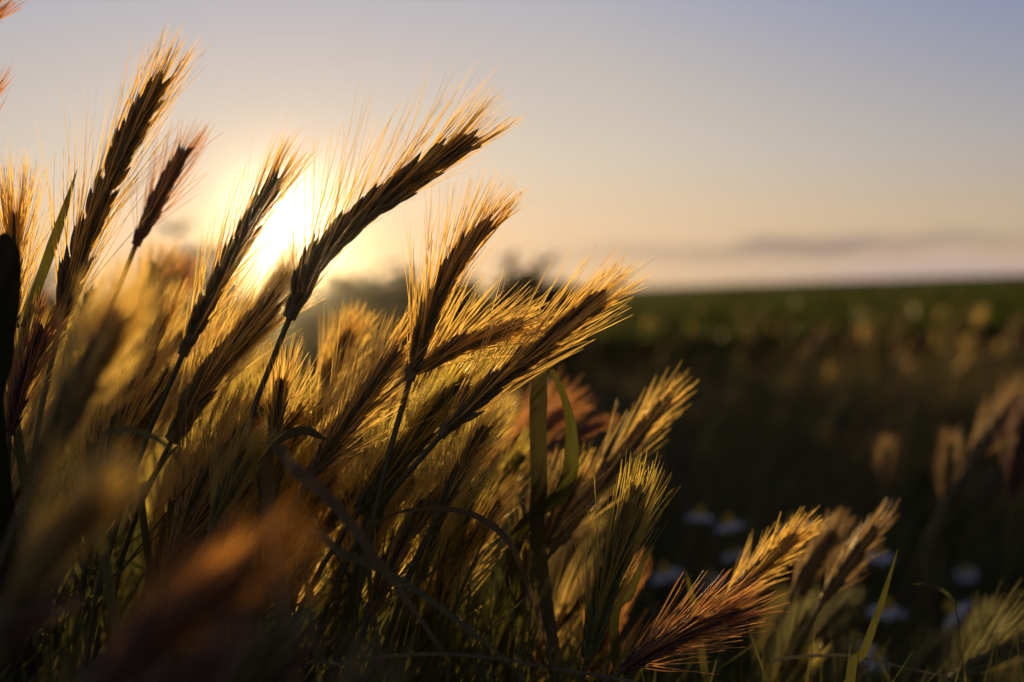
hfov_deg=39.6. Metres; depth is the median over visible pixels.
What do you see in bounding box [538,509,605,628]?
barley stalk
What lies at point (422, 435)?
barley stalk
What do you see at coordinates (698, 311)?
barley stalk
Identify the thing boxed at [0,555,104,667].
barley stalk
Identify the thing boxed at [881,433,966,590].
barley stalk
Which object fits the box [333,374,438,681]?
barley stalk
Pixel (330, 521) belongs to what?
barley stalk
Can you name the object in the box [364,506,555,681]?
grass blade
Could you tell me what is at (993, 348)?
barley stalk
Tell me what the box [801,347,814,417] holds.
barley stalk
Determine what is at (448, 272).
barley stalk
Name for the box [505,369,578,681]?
grass blade
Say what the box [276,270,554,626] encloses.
barley stalk
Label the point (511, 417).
barley stalk
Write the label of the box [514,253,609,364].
leafy weed
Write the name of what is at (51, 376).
barley stalk
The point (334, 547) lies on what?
grass blade
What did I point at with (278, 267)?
barley stalk
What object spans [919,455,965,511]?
barley stalk
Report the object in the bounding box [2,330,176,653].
barley stalk
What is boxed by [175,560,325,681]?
barley stalk
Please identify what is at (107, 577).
grass blade
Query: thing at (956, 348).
barley stalk
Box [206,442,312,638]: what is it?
barley stalk
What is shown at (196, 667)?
barley stalk
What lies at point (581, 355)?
barley stalk
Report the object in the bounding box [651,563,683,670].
daisy
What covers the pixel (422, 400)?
barley stalk
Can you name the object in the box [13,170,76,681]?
grass blade
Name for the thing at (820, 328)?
barley stalk
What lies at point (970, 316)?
barley stalk
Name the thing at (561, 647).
barley stalk
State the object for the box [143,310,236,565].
barley stalk
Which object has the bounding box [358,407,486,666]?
barley stalk
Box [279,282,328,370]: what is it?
leafy weed
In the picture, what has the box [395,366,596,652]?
barley stalk
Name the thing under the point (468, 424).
barley stalk
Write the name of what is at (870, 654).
daisy
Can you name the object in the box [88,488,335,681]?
barley stalk
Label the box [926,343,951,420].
barley stalk
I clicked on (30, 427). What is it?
barley stalk
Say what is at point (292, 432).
grass blade
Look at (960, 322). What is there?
barley stalk
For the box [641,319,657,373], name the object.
barley stalk
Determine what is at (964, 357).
barley stalk
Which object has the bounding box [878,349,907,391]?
barley stalk
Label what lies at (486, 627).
undergrowth grass
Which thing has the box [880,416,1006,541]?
leafy weed
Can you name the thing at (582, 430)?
barley stalk
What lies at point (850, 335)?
barley stalk
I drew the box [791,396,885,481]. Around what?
leafy weed
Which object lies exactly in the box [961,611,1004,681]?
barley stalk
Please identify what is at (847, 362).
barley stalk
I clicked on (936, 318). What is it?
barley stalk
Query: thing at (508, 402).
barley stalk
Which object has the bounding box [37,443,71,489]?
barley stalk
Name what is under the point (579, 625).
barley stalk
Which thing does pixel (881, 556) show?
daisy
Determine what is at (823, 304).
crop field
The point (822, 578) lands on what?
barley stalk
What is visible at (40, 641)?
barley stalk
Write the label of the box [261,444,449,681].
grass blade
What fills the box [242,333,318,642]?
barley stalk
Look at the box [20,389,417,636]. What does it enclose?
barley stalk
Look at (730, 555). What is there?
daisy
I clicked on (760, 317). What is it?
barley stalk
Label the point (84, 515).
barley stalk
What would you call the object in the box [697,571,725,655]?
daisy
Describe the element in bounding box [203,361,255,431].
barley stalk
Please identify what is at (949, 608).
daisy
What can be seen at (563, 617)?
barley stalk
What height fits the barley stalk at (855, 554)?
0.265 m
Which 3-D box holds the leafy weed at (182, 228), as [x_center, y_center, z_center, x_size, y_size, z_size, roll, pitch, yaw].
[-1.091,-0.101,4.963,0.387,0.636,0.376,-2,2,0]
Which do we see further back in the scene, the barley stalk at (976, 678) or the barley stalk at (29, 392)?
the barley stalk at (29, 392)
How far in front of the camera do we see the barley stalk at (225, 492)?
0.42 m
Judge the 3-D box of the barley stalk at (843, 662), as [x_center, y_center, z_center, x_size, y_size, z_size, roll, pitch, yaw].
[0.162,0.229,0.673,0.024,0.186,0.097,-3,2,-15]
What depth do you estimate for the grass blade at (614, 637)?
0.47 m
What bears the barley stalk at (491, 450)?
on the ground at (765, 486)
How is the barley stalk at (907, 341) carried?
on the ground at (765, 486)
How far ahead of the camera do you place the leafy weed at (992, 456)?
2.06 m
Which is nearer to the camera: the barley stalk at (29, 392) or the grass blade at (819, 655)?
the grass blade at (819, 655)
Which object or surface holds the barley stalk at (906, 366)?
on the ground at (765, 486)
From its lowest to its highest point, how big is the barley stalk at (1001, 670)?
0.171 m
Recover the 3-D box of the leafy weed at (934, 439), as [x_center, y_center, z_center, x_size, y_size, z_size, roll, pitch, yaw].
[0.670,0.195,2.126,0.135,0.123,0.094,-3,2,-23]
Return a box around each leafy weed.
[16,264,106,389]
[94,247,193,358]
[155,221,255,355]
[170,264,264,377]
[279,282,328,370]
[285,272,399,387]
[289,270,363,394]
[313,265,407,362]
[319,266,410,368]
[374,258,431,356]
[384,266,481,386]
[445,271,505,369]
[453,250,570,362]
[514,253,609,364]
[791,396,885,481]
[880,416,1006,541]
[927,433,1006,471]
[931,441,991,498]
[945,418,1023,497]
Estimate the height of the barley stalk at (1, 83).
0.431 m
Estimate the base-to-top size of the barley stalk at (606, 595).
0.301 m
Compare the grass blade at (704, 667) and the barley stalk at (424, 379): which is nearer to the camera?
the grass blade at (704, 667)
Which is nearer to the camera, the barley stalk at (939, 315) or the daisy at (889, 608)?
the daisy at (889, 608)
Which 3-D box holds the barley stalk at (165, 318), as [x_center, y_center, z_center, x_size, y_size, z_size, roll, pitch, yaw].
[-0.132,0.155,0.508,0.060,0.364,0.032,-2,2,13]
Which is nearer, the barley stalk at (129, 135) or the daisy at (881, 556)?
the barley stalk at (129, 135)
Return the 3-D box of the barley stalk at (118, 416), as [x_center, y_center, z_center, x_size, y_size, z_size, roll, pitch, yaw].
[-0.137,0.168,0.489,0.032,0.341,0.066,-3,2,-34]
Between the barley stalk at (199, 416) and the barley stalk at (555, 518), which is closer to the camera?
the barley stalk at (555, 518)
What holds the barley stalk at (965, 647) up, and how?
on the ground at (765, 486)
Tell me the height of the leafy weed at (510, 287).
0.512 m
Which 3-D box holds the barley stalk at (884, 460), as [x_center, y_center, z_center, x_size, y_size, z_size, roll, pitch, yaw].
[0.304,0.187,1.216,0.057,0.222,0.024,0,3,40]
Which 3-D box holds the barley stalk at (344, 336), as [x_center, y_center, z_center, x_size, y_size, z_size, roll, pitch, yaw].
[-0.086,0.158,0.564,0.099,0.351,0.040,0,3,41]
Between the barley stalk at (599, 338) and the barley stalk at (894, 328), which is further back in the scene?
the barley stalk at (894, 328)
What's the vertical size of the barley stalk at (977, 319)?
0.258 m
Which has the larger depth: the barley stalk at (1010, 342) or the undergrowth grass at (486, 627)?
the barley stalk at (1010, 342)
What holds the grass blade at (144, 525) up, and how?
on the ground at (765, 486)
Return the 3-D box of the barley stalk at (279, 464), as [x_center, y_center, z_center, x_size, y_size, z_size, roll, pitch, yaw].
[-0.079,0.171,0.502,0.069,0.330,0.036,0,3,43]
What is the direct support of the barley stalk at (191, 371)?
on the ground at (765, 486)
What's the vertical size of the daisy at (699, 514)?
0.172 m
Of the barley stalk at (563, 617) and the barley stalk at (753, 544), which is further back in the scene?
the barley stalk at (753, 544)
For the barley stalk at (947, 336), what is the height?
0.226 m
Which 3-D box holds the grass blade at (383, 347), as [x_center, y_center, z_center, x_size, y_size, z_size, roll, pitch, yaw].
[-0.045,0.160,0.568,0.021,0.344,0.007,-2,2,0]
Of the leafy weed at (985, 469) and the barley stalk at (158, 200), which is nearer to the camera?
the barley stalk at (158, 200)
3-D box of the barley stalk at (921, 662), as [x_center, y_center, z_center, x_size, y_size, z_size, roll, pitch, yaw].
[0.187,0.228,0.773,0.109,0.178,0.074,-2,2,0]
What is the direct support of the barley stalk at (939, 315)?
on the ground at (765, 486)
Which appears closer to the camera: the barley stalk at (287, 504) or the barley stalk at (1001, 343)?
the barley stalk at (287, 504)
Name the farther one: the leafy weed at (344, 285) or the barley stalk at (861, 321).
the barley stalk at (861, 321)
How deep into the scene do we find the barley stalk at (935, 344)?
4.58 m
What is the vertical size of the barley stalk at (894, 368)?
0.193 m
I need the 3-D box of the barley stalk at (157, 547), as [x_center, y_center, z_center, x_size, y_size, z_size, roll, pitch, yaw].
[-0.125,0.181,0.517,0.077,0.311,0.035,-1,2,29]
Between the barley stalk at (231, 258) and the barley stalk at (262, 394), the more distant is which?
the barley stalk at (262, 394)
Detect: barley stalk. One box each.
[0,0,29,33]
[0,64,13,146]
[0,138,65,681]
[0,245,196,570]
[0,430,178,640]
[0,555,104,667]
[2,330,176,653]
[5,286,82,449]
[5,317,68,660]
[9,260,126,676]
[11,353,68,490]
[11,356,77,511]
[12,316,50,442]
[14,303,53,358]
[20,275,129,538]
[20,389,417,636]
[21,15,211,557]
[36,321,172,681]
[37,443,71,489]
[38,358,143,681]
[40,316,137,535]
[45,569,284,681]
[53,294,110,678]
[57,353,182,681]
[58,340,160,679]
[67,290,245,609]
[74,296,232,608]
[74,339,201,665]
[77,112,221,663]
[84,113,321,676]
[87,600,277,681]
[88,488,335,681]
[92,268,195,667]
[96,342,276,579]
[100,229,189,648]
[106,242,324,654]
[114,240,204,624]
[120,326,224,626]
[124,422,159,609]
[125,355,302,611]
[129,423,216,681]
[139,398,214,557]
[140,355,296,620]
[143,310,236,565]
[152,431,257,592]
[158,369,235,570]
[161,355,267,653]
[163,403,287,681]
[168,356,284,595]
[171,365,332,678]
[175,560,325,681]
[197,224,323,452]
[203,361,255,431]
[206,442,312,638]
[209,59,523,680]
[229,358,350,669]
[231,302,460,681]
[233,378,349,643]
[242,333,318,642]
[242,443,368,648]
[243,298,383,600]
[248,401,391,627]
[248,434,340,644]
[263,378,376,614]
[268,327,282,362]
[272,439,382,624]
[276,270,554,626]
[276,336,499,681]
[300,622,399,681]
[304,240,660,681]
[314,338,577,678]
[316,349,373,430]
[316,413,393,681]
[324,445,447,681]
[327,336,604,658]
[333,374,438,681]
[343,435,493,677]
[344,163,528,677]
[354,406,514,657]
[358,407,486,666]
[372,371,447,570]
[374,393,517,680]
[380,395,523,657]
[394,401,520,676]
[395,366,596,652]
[405,461,530,681]
[409,413,621,666]
[410,344,511,622]
[415,463,502,665]
[452,412,552,649]
[462,385,522,620]
[464,430,595,632]
[481,423,530,513]
[484,361,696,681]
[492,447,602,678]
[493,442,579,681]
[504,533,639,681]
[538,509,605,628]
[539,622,582,680]
[562,555,601,662]
[562,565,600,672]
[564,449,679,681]
[571,331,594,407]
[572,550,651,681]
[575,333,588,370]
[583,331,605,417]
[602,567,788,681]
[635,315,650,364]
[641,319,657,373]
[646,504,715,575]
[649,354,669,397]
[654,319,668,378]
[656,348,663,383]
[667,507,828,681]
[679,302,702,382]
[689,324,692,361]
[689,330,703,402]
[712,526,760,679]
[713,575,869,681]
[734,322,746,373]
[743,620,1023,681]
[745,505,855,681]
[751,583,800,681]
[753,308,764,378]
[758,598,827,680]
[765,581,838,681]
[765,638,831,681]
[769,326,774,357]
[773,496,834,529]
[779,498,898,681]
[781,443,812,527]
[784,508,823,599]
[790,343,811,411]
[793,464,806,512]
[797,332,822,396]
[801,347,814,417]
[802,652,829,681]
[806,337,829,420]
[808,324,822,369]
[811,321,835,372]
[815,364,832,415]
[815,532,950,615]
[822,624,864,681]
[829,351,855,396]
[836,325,858,366]
[844,351,868,419]
[849,309,865,371]
[850,337,871,385]
[852,309,868,366]
[854,323,867,403]
[854,432,895,644]
[860,315,882,360]
[871,326,877,371]
[878,348,907,416]
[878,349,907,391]
[881,314,910,365]
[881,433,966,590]
[882,319,901,359]
[887,315,906,357]
[888,369,1023,679]
[891,360,914,415]
[898,335,911,370]
[901,617,964,681]
[904,328,933,395]
[917,427,966,655]
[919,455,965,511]
[922,305,945,387]
[923,460,961,500]
[925,310,946,354]
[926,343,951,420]
[927,330,939,374]
[928,324,956,376]
[936,354,972,437]
[938,593,1008,681]
[938,606,991,681]
[941,335,971,403]
[943,337,962,376]
[944,352,971,408]
[944,578,1023,681]
[948,313,965,360]
[952,302,976,369]
[956,593,1006,681]
[958,308,976,352]
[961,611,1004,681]
[963,311,983,356]
[967,334,975,385]
[972,340,998,386]
[976,311,982,340]
[980,303,986,339]
[987,634,1018,681]
[988,390,1023,681]
[990,315,1022,409]
[993,332,1014,415]
[995,341,1002,364]
[1001,330,1009,370]
[1003,657,1023,681]
[1004,324,1019,361]
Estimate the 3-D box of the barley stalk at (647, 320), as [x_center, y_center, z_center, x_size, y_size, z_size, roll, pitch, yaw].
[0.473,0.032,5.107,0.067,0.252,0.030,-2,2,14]
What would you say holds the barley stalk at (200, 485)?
on the ground at (765, 486)
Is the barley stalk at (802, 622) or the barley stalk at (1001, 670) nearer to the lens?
the barley stalk at (802, 622)
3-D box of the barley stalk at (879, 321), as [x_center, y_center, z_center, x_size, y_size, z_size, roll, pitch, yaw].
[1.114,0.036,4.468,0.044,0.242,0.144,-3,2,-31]
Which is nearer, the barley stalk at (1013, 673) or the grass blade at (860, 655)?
the grass blade at (860, 655)
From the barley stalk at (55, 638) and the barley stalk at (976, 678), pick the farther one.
the barley stalk at (976, 678)
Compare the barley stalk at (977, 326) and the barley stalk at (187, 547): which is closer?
the barley stalk at (187, 547)
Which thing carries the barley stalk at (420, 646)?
on the ground at (765, 486)
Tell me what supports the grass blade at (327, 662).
on the ground at (765, 486)
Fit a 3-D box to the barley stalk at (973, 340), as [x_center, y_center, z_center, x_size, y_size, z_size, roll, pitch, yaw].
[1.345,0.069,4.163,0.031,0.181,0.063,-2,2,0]
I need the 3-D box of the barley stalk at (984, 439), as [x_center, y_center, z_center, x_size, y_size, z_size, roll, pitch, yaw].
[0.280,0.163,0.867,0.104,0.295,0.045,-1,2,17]
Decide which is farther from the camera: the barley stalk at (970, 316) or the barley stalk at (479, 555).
the barley stalk at (970, 316)
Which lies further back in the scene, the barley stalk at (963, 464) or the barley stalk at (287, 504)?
the barley stalk at (963, 464)
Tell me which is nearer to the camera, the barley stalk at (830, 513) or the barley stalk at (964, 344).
the barley stalk at (830, 513)
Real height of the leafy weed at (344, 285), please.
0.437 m
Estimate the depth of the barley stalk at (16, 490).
0.51 m
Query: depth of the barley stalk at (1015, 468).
0.80 m
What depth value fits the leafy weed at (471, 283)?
5.01 m
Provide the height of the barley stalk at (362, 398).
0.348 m
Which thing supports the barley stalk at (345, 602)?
on the ground at (765, 486)
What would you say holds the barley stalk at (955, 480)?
on the ground at (765, 486)
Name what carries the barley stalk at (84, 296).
on the ground at (765, 486)
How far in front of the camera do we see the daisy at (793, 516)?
1.05 m
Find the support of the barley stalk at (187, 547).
on the ground at (765, 486)
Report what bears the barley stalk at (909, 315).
on the ground at (765, 486)
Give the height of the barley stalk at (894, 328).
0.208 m
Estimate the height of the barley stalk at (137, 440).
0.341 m
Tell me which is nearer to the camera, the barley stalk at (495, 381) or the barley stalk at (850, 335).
the barley stalk at (495, 381)
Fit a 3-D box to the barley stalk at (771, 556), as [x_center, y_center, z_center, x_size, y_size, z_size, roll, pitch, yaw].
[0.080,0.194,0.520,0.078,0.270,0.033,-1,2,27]
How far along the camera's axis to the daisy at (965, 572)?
1.30 m
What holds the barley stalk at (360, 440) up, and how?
on the ground at (765, 486)
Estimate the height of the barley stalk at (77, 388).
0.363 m
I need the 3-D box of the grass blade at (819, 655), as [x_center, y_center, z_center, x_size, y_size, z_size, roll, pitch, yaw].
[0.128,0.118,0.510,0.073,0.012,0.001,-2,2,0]
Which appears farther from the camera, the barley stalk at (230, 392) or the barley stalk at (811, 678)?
the barley stalk at (230, 392)
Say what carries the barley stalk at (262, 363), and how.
on the ground at (765, 486)
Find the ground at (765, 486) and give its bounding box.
[15,278,1023,681]
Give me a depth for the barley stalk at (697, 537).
1.59 m
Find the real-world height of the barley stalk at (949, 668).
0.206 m
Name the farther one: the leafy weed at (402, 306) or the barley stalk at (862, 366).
the leafy weed at (402, 306)
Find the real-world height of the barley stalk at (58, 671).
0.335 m
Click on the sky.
(737, 141)
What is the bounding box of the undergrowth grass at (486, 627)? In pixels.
[0,413,1023,681]
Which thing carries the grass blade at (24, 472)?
on the ground at (765, 486)
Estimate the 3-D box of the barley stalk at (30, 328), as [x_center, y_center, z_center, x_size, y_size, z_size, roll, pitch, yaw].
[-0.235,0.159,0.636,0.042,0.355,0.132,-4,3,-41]
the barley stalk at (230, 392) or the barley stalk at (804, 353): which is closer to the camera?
the barley stalk at (230, 392)
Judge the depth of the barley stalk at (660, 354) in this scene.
4.65 m
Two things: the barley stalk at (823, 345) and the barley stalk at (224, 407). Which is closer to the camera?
the barley stalk at (224, 407)
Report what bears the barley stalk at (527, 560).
on the ground at (765, 486)
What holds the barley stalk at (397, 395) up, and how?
on the ground at (765, 486)
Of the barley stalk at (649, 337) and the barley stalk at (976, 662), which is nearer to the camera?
the barley stalk at (976, 662)
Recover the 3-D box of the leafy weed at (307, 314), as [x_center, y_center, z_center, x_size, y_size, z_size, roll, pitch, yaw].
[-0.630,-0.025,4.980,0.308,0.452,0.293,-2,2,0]
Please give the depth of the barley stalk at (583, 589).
0.99 m
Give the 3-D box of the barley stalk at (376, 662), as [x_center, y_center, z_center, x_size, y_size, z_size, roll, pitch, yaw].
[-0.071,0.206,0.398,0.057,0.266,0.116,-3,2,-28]
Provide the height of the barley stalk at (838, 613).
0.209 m
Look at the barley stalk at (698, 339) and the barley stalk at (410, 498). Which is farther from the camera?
the barley stalk at (698, 339)
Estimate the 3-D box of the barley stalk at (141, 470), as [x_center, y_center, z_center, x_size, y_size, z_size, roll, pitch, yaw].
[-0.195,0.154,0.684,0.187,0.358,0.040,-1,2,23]
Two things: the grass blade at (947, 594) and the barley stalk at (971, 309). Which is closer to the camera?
the grass blade at (947, 594)
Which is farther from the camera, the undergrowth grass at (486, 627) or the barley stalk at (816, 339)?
the barley stalk at (816, 339)
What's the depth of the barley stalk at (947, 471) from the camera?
1.00 m
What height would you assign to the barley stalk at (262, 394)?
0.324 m
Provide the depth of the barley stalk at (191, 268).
0.62 m
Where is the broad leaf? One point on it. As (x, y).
(10, 271)
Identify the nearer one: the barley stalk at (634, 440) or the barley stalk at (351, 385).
the barley stalk at (634, 440)
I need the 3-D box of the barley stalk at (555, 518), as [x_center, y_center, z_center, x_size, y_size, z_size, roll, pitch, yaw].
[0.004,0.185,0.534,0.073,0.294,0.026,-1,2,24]
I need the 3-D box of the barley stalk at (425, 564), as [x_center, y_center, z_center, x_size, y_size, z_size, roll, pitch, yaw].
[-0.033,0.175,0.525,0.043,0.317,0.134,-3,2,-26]
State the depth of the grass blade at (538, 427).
0.49 m
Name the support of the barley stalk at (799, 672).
on the ground at (765, 486)
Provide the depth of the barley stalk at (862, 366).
2.71 m
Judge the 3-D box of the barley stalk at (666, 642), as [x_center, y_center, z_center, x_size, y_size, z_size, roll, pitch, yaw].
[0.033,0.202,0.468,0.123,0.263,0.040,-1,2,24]
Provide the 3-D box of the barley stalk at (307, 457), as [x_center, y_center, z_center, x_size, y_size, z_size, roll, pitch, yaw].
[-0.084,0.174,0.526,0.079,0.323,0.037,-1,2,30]
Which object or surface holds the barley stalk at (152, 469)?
on the ground at (765, 486)
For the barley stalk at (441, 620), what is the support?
on the ground at (765, 486)
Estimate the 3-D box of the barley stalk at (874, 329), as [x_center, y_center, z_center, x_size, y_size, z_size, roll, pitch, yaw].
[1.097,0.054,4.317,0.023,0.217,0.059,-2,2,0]
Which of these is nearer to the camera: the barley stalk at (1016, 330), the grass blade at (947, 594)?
the grass blade at (947, 594)
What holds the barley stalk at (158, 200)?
on the ground at (765, 486)
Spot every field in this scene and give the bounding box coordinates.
[15,274,1023,389]
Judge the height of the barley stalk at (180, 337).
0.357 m
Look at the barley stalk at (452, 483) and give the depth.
0.46 m
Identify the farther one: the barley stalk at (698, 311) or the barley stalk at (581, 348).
the barley stalk at (581, 348)
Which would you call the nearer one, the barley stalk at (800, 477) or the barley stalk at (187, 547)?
the barley stalk at (187, 547)
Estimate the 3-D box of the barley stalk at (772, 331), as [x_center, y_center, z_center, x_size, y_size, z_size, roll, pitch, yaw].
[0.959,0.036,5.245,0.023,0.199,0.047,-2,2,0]
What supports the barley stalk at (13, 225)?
on the ground at (765, 486)
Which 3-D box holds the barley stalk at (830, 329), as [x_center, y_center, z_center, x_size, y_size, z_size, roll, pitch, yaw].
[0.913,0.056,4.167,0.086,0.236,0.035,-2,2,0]
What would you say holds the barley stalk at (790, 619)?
on the ground at (765, 486)
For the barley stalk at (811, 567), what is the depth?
0.62 m
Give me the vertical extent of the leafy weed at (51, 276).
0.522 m
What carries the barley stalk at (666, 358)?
on the ground at (765, 486)
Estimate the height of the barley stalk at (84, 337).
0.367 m
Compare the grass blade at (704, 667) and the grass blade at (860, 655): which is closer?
the grass blade at (860, 655)
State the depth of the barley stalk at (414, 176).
0.45 m
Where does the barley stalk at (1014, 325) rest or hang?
on the ground at (765, 486)
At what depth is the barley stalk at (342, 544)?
0.53 m
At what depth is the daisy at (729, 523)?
1.12 m
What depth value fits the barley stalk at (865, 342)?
4.29 m
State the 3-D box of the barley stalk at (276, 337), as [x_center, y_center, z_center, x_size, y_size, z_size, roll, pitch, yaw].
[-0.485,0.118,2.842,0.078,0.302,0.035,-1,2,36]
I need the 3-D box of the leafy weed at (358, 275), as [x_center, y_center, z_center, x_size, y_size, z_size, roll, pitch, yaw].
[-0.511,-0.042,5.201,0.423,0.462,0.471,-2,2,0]
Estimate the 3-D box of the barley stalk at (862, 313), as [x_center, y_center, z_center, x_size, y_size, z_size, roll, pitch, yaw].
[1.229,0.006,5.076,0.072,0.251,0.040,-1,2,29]
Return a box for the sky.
[0,0,1023,304]
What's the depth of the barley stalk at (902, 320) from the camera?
5.07 m
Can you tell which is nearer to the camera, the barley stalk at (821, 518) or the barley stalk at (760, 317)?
the barley stalk at (821, 518)
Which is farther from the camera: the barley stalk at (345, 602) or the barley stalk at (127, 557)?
the barley stalk at (127, 557)
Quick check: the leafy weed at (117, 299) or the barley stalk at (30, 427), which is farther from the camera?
the leafy weed at (117, 299)
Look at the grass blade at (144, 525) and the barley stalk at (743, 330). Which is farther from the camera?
the barley stalk at (743, 330)
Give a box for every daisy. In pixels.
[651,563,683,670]
[686,506,713,643]
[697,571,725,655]
[714,514,746,678]
[723,545,751,628]
[780,513,813,621]
[858,643,886,678]
[865,544,893,666]
[866,597,905,681]
[943,601,972,653]
[951,565,978,651]
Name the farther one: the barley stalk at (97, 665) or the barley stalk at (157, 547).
the barley stalk at (157, 547)
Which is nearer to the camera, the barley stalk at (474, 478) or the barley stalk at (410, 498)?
the barley stalk at (410, 498)
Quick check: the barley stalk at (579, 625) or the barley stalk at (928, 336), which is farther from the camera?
the barley stalk at (928, 336)
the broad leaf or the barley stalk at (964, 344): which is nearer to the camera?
the broad leaf
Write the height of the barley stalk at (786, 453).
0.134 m
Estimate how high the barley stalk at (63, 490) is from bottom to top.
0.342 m
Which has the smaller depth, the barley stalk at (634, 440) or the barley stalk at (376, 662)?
the barley stalk at (376, 662)
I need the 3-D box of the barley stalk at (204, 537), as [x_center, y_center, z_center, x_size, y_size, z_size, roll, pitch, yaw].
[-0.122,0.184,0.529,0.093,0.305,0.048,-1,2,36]
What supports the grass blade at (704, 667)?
on the ground at (765, 486)
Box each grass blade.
[9,297,53,681]
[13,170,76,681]
[85,426,184,681]
[137,442,181,680]
[255,426,327,680]
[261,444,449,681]
[301,652,633,681]
[304,529,525,681]
[357,314,420,672]
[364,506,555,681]
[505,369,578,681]
[529,366,563,681]
[609,545,653,681]
[684,565,709,681]
[768,654,971,681]
[846,549,897,681]
[916,583,966,679]
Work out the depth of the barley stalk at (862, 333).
3.51 m
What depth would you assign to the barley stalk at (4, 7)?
0.45 m
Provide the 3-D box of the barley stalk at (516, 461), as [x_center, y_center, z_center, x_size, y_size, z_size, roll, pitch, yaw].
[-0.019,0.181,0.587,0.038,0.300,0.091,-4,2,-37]
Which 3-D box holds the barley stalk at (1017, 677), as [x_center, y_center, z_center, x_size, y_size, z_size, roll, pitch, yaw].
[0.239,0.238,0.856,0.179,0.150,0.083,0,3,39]
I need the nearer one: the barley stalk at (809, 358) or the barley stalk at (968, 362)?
the barley stalk at (968, 362)
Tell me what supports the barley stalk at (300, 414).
on the ground at (765, 486)
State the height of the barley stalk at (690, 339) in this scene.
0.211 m
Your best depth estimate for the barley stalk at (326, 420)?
0.57 m
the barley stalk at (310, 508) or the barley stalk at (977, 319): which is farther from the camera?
the barley stalk at (977, 319)
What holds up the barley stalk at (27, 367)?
on the ground at (765, 486)
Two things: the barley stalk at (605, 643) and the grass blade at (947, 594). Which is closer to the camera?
the grass blade at (947, 594)
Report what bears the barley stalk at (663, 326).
on the ground at (765, 486)
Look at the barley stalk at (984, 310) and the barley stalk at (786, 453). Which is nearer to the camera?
the barley stalk at (786, 453)
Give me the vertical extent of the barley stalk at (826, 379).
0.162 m
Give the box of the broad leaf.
[0,232,37,681]
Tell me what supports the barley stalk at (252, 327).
on the ground at (765, 486)
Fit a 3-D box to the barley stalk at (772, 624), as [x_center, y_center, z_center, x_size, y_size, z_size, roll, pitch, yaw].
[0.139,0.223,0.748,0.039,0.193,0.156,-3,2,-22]
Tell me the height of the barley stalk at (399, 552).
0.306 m
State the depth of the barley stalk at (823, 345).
3.18 m
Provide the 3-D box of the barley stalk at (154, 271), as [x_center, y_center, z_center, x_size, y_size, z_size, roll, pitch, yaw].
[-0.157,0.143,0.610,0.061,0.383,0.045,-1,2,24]
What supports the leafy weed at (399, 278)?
on the ground at (765, 486)
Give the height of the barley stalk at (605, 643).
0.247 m

